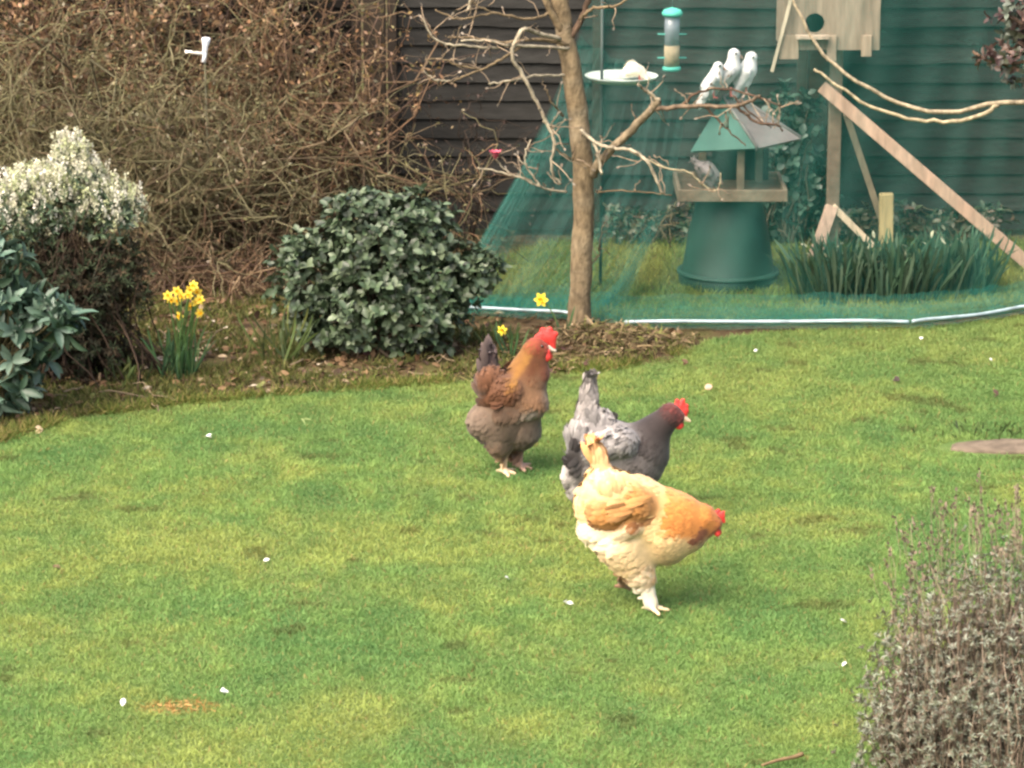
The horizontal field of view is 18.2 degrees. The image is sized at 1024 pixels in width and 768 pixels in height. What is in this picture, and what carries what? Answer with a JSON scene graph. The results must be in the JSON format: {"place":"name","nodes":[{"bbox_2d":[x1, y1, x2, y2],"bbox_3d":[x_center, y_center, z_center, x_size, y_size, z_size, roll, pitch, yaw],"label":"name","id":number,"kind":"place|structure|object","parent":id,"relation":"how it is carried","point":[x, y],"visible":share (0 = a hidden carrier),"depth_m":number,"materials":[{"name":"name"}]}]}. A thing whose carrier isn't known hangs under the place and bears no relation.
{"place":"outdoors","nodes":[
{"label":"outdoors","id":0,"kind":"place"},
{"bbox_2d":[0,313,1023,767],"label":"lawn","id":1,"kind":"structure","parent":0,"point":[518,662],"depth_m":8.70,"materials":[{"name":"green plant"}]},
{"bbox_2d":[35,425,42,432],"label":"fallen leaf","id":2,"kind":"object","parent":1,"relation":"on","point":[39,427],"visible":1,"depth_m":10.34,"materials":[{"name":"brown plant"}]},
{"bbox_2d":[120,698,125,705],"bbox_3d":[-0.956,0.782,7.868,0.015,0.015,0.014,-11,18,-36],"label":"fallen petal","id":3,"kind":"object","parent":1,"relation":"on","point":[123,701],"visible":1,"depth_m":7.87,"materials":[{"name":"white plant"}]},
{"bbox_2d":[147,694,214,712],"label":"dry grass","id":4,"kind":"structure","parent":1,"relation":"on","point":[179,704],"depth_m":7.88,"materials":[{"name":"brown plant"}]},
{"bbox_2d":[0,336,700,442],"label":"edge grass","id":5,"kind":"structure","parent":1,"relation":"on","point":[198,398],"depth_m":10.78,"materials":[{"name":"green plant"}]},
{"bbox_2d":[465,327,557,477],"bbox_3d":[-0.002,0.050,9.850,0.287,0.464,0.191,0,15,0],"label":"hen","id":6,"kind":"object","parent":1,"relation":"on","point":[508,410],"visible":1,"depth_m":9.79,"materials":[{"name":"brown"}]},
{"bbox_2d":[560,368,690,501],"bbox_3d":[0.331,0.185,9.347,0.382,0.472,0.213,0,15,0],"label":"hen","id":7,"kind":"object","parent":1,"relation":"on","point":[641,446],"visible":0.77,"depth_m":9.29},
{"bbox_2d":[573,433,725,615],"bbox_3d":[0.366,0.370,8.557,0.409,0.496,0.220,0,15,0],"label":"hen","id":8,"kind":"object","parent":1,"relation":"on","point":[633,531],"visible":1,"depth_m":8.49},
{"bbox_2d":[705,384,712,388],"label":"fallen leaf","id":9,"kind":"object","parent":1,"relation":"on","point":[709,386],"visible":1,"depth_m":10.85,"materials":[{"name":"white plant"}]},
{"bbox_2d":[761,752,803,766],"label":"twig","id":10,"kind":"object","parent":1,"relation":"on","point":[797,755],"visible":1,"depth_m":7.48,"materials":[{"name":"beige wood"}]},
{"bbox_2d":[792,0,1023,123],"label":"overhanging shrub","id":11,"kind":"object","parent":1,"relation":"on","point":[1008,17],"visible":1,"depth_m":11.24,"materials":[{"name":"brown plant"}]},
{"bbox_2d":[831,468,1023,767],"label":"lavender bush","id":12,"kind":"object","parent":1,"relation":"on","point":[973,717],"visible":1,"depth_m":7.18,"materials":[{"name":"grey plant"}]},
{"bbox_2d":[912,419,1023,439],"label":"grass","id":13,"kind":"structure","parent":1,"relation":"on","point":[1001,427],"depth_m":10.34,"materials":[{"name":"green plant"}]},
{"bbox_2d":[951,438,1023,453],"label":"stepping stone","id":14,"kind":"object","parent":1,"relation":"on","point":[1005,446],"visible":1,"depth_m":10.14,"materials":[{"name":"beige stone"}]},
{"bbox_2d":[0,0,1023,427],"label":"ground","id":15,"kind":"structure","parent":0,"point":[704,332],"depth_m":11.76,"materials":[{"name":"soil"}]},
{"bbox_2d":[0,231,97,416],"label":"rhododendron","id":16,"kind":"object","parent":15,"relation":"on","point":[32,317],"visible":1,"depth_m":10.43,"materials":[{"name":"green plant"}]},
{"bbox_2d":[0,126,169,390],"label":"flowering shrub","id":17,"kind":"object","parent":15,"relation":"on","point":[86,283],"visible":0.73,"depth_m":10.93,"materials":[{"name":"white plant"}]},
{"bbox_2d":[95,356,174,386],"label":"leaf tuft","id":18,"kind":"object","parent":15,"relation":"on","point":[128,369],"visible":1,"depth_m":10.95,"materials":[{"name":"green plant"}]},
{"bbox_2d":[140,280,215,380],"bbox_3d":[-1.152,-0.191,11.008,0.267,0.353,0.190,0,15,0],"label":"daffodil clump","id":19,"kind":"object","parent":15,"relation":"on","point":[181,358],"visible":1,"depth_m":11.00,"materials":[{"name":"green plant"}]},
{"bbox_2d":[185,37,211,275],"bbox_3d":[-1.205,-0.862,12.379,0.100,0.961,0.034,0,15,0],"label":"garden stake","id":20,"kind":"object","parent":15,"relation":"on","point":[205,44],"visible":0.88,"depth_m":12.29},
{"bbox_2d":[78,179,325,323],"bbox_3d":[-1.169,-0.358,12.278,1.472,0.770,1.185,0,15,0],"label":"bramble","id":21,"kind":"object","parent":15,"relation":"on","point":[231,283],"visible":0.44,"depth_m":12.25,"materials":[{"name":"brown plant"}]},
{"bbox_2d":[0,0,458,249],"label":"beech hedge","id":22,"kind":"object","parent":15,"relation":"on","point":[34,18],"visible":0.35,"depth_m":12.78,"materials":[{"name":"brown plant"}]},
{"bbox_2d":[0,0,461,314],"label":"twiggy shrub","id":23,"kind":"object","parent":15,"relation":"on","point":[10,147],"visible":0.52,"depth_m":12.35,"materials":[{"name":"brown plant"}]},
{"bbox_2d":[221,300,318,366],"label":"leaf tuft","id":24,"kind":"object","parent":15,"relation":"on","point":[285,349],"visible":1,"depth_m":11.23,"materials":[{"name":"green plant"}]},
{"bbox_2d":[0,313,567,417],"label":"fallen twigs","id":25,"kind":"object","parent":15,"relation":"on","point":[302,359],"visible":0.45,"depth_m":11.13,"materials":[{"name":"brown wood"}]},
{"bbox_2d":[0,0,605,296],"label":"twiggy shrub","id":26,"kind":"object","parent":15,"relation":"on","point":[222,226],"visible":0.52,"depth_m":12.52,"materials":[{"name":"brown plant"}]},
{"bbox_2d":[119,0,505,266],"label":"twiggy shrub","id":27,"kind":"object","parent":15,"relation":"on","point":[321,100],"visible":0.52,"depth_m":12.77,"materials":[{"name":"brown plant"}]},
{"bbox_2d":[0,253,693,437],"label":"bed moss and weeds","id":28,"kind":"object","parent":15,"relation":"on","point":[85,397],"visible":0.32,"depth_m":11.14,"materials":[{"name":"green plant"}]},
{"bbox_2d":[0,258,700,430],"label":"leaf litter","id":29,"kind":"object","parent":15,"relation":"on","point":[342,358],"visible":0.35,"depth_m":11.30,"materials":[{"name":"brown plant"}]},
{"bbox_2d":[363,0,387,205],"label":"fence post","id":30,"kind":"object","parent":15,"relation":"on","point":[373,38],"visible":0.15,"depth_m":13.15,"materials":[{"name":"brown wood"}]},
{"bbox_2d":[261,183,512,358],"bbox_3d":[-0.445,-0.398,11.331,0.900,0.618,0.496,0,15,0],"label":"evergreen shrub","id":31,"kind":"object","parent":15,"relation":"on","point":[360,294],"visible":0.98,"depth_m":11.24,"materials":[{"name":"green plant"}]},
{"bbox_2d":[331,70,553,255],"bbox_3d":[-0.278,-0.942,13.071,0.902,0.777,0.763,0,15,0],"label":"bare shrub","id":32,"kind":"object","parent":15,"relation":"on","point":[470,182],"visible":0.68,"depth_m":12.99,"materials":[{"name":"brown plant"}]},
{"bbox_2d":[387,0,806,229],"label":"board fence","id":33,"kind":"object","parent":15,"relation":"on","point":[517,105],"visible":0.52,"depth_m":13.20,"materials":[{"name":"brown wood"}]},
{"bbox_2d":[500,330,698,367],"bbox_3d":[0.320,-0.152,11.419,1.200,0.076,0.900,0,15,0],"label":"soil mound","id":34,"kind":"object","parent":15,"relation":"on","point":[645,358],"visible":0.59,"depth_m":11.31,"materials":[{"name":"brown soil"}]},
{"bbox_2d":[455,317,538,349],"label":"leaf tuft","id":35,"kind":"object","parent":34,"relation":"on","point":[478,335],"visible":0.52,"depth_m":11.44,"materials":[{"name":"green plant"}]},
{"bbox_2d":[493,321,528,355],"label":"daffodil","id":36,"kind":"object","parent":34,"relation":"on","point":[500,331],"visible":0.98,"depth_m":11.29,"materials":[{"name":"green plant"}]},
{"bbox_2d":[361,315,701,367],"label":"dry clippings","id":37,"kind":"object","parent":34,"relation":"on","point":[621,327],"visible":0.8,"depth_m":11.36,"materials":[{"name":"brown plant"}]},
{"bbox_2d":[534,293,577,334],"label":"daffodil","id":38,"kind":"object","parent":34,"relation":"on","point":[539,299],"visible":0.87,"depth_m":11.44,"materials":[{"name":"yellow plant"}]},
{"bbox_2d":[410,0,801,325],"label":"magnolia tree","id":39,"kind":"object","parent":34,"relation":"on","point":[586,170],"visible":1,"depth_m":11.48,"materials":[{"name":"brown plant"}]},
{"bbox_2d":[696,61,725,109],"bbox_3d":[0.755,-1.134,12.182,0.119,0.186,0.084,0,15,0],"label":"dove","id":40,"kind":"object","parent":39,"relation":"on","point":[712,81],"visible":0.74,"depth_m":12.16,"materials":[{"name":"white"}]},
{"bbox_2d":[805,50,828,236],"bbox_3d":[1.265,-1.576,13.124,0.110,1.970,0.110,0,15,0],"label":"fence post","id":41,"kind":"object","parent":15,"relation":"on","point":[820,83],"depth_m":13.18,"materials":[{"name":"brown wood"}]},
{"bbox_2d":[839,0,1023,229],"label":"board fence","id":42,"kind":"object","parent":15,"relation":"on","point":[881,150],"visible":0.56,"depth_m":13.22,"materials":[{"name":"green wood"}]},
{"bbox_2d":[473,233,1023,325],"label":"rough grass","id":43,"kind":"structure","parent":0,"point":[716,292],"depth_m":12.26,"materials":[{"name":"green plant"}]},
{"bbox_2d":[599,0,603,286],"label":"feeding station","id":44,"kind":"object","parent":43,"relation":"on","point":[601,106],"visible":0.53,"depth_m":12.22,"materials":[{"name":"metal"}]},
{"bbox_2d":[585,69,657,85],"bbox_3d":[0.416,-1.164,12.177,0.281,0.022,0.281,0,15,0],"label":"feeding dish","id":45,"kind":"object","parent":44,"relation":"attached to","point":[595,80],"visible":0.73,"depth_m":12.18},
{"bbox_2d":[620,59,650,81],"bbox_3d":[0.465,-1.188,12.159,0.126,0.087,0.082,5,15,17],"label":"dove","id":46,"kind":"object","parent":45,"relation":"on","point":[635,67],"visible":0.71,"depth_m":12.15,"materials":[{"name":"white"}]},
{"bbox_2d":[657,0,686,71],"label":"tube feeder","id":47,"kind":"object","parent":44,"relation":"hanging from","point":[671,56],"visible":0.88,"depth_m":12.12,"materials":[{"name":"teal plastic"}]},
{"bbox_2d":[594,201,694,246],"bbox_3d":[0.578,-0.648,13.129,0.514,0.215,0.195,0,15,0],"label":"weed patch","id":48,"kind":"object","parent":43,"relation":"on","point":[668,224],"visible":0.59,"depth_m":13.11,"materials":[{"name":"green plant"}]},
{"bbox_2d":[677,202,778,293],"bbox_3d":[0.839,-0.564,12.402,0.396,0.366,0.397,0,15,0],"label":"planter tub","id":49,"kind":"object","parent":43,"relation":"on","point":[764,264],"visible":0.75,"depth_m":12.27,"materials":[{"name":"green plastic"}]},
{"bbox_2d":[673,94,801,201],"bbox_3d":[0.871,-0.925,12.312,0.482,0.378,0.394,0,15,0],"label":"bird feeder","id":50,"kind":"object","parent":49,"relation":"on","point":[761,153],"visible":0.82,"depth_m":12.24,"materials":[{"name":"green wood"}]},
{"bbox_2d":[688,155,722,187],"bbox_3d":[0.742,-0.811,12.216,0.108,0.129,0.102,-12,19,-38],"label":"dove","id":51,"kind":"object","parent":50,"relation":"on","point":[697,162],"visible":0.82,"depth_m":12.19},
{"bbox_2d":[708,48,742,99],"bbox_3d":[0.812,-1.180,12.223,0.141,0.202,0.089,0,15,0],"label":"dove","id":52,"kind":"object","parent":50,"relation":"on","point":[727,65],"visible":0.69,"depth_m":12.20,"materials":[{"name":"white"}]},
{"bbox_2d":[732,52,756,99],"bbox_3d":[0.889,-1.177,12.265,0.104,0.193,0.096,0,15,0],"label":"dove","id":53,"kind":"object","parent":50,"relation":"on","point":[751,57],"visible":0.77,"depth_m":12.24,"materials":[{"name":"white"}]},
{"bbox_2d":[469,0,1023,329],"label":"garden net","id":54,"kind":"object","parent":43,"relation":"on","point":[552,297],"visible":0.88,"depth_m":12.02,"materials":[{"name":"teal fabric"}]},
{"bbox_2d":[468,306,567,313],"bbox_3d":[-0.067,-0.279,11.901,0.640,0.018,0.057,3,15,13],"label":"pipe","id":55,"kind":"object","parent":54,"relation":"on","point":[523,309],"visible":0.55,"depth_m":11.89,"materials":[{"name":"white plastic"}]},
{"bbox_2d":[625,319,908,323],"bbox_3d":[0.931,-0.229,11.710,1.040,0.018,0.032,0,15,0],"label":"pipe","id":56,"kind":"object","parent":54,"relation":"on","point":[774,321],"visible":0.98,"depth_m":11.70,"materials":[{"name":"white plastic"}]},
{"bbox_2d":[911,305,1023,322],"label":"pipe","id":57,"kind":"object","parent":54,"relation":"on","point":[967,315],"visible":1,"depth_m":11.80,"materials":[{"name":"white plastic"}]},
{"bbox_2d":[761,78,843,246],"bbox_3d":[1.116,-0.899,13.096,0.492,0.706,0.267,0,15,0],"label":"ivy bush","id":58,"kind":"object","parent":43,"relation":"on","point":[793,207],"visible":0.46,"depth_m":13.06,"materials":[{"name":"green plant"}]},
{"bbox_2d":[770,0,880,258],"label":"dovecote","id":59,"kind":"structure","parent":43,"relation":"on","point":[823,227],"depth_m":12.63,"materials":[{"name":"brown wood"}]},
{"bbox_2d":[764,225,908,306],"bbox_3d":[1.235,-0.447,12.160,0.560,0.275,0.432,0,15,0],"label":"daffodil clump","id":60,"kind":"object","parent":43,"relation":"on","point":[838,278],"visible":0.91,"depth_m":12.11,"materials":[{"name":"green plant"}]},
{"bbox_2d":[794,199,925,244],"bbox_3d":[1.413,-0.659,13.151,0.577,0.200,0.234,0,15,0],"label":"weed patch","id":61,"kind":"object","parent":43,"relation":"on","point":[861,220],"visible":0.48,"depth_m":13.11,"materials":[{"name":"green plant"}]},
{"bbox_2d":[843,114,878,221],"bbox_3d":[1.446,-0.820,12.973,0.284,0.592,0.029,-10,17,-33],"label":"batten","id":62,"kind":"object","parent":43,"relation":"on","point":[860,161],"visible":0.55,"depth_m":12.93,"materials":[{"name":"brown wood"}]},
{"bbox_2d":[879,192,893,248],"bbox_3d":[1.518,-0.652,12.988,0.060,0.250,0.045,0,15,0],"label":"wooden stake","id":63,"kind":"object","parent":43,"relation":"on","point":[888,196],"visible":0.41,"depth_m":12.96,"materials":[{"name":"brown wood"}]},
{"bbox_2d":[823,228,990,304],"bbox_3d":[1.505,-0.448,12.177,0.650,0.268,0.397,-6,16,-21],"label":"daffodil clump","id":64,"kind":"object","parent":43,"relation":"on","point":[904,286],"visible":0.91,"depth_m":12.11,"materials":[{"name":"green plant"}]},
{"bbox_2d":[818,82,1023,264],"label":"plank","id":65,"kind":"object","parent":43,"relation":"on","point":[879,141],"visible":0.77,"depth_m":12.70,"materials":[{"name":"brown wood"}]},
{"bbox_2d":[893,201,1020,245],"bbox_3d":[1.802,-0.653,13.140,0.571,0.213,0.200,0,15,0],"label":"weed patch","id":66,"kind":"object","parent":43,"relation":"on","point":[967,224],"visible":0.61,"depth_m":13.11,"materials":[{"name":"green plant"}]},
{"bbox_2d":[896,225,1018,298],"bbox_3d":[1.692,-0.475,12.268,0.467,0.274,0.370,-7,16,-24],"label":"daffodil clump","id":67,"kind":"object","parent":43,"relation":"on","point":[972,266],"visible":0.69,"depth_m":12.22,"materials":[{"name":"green plant"}]}
]}

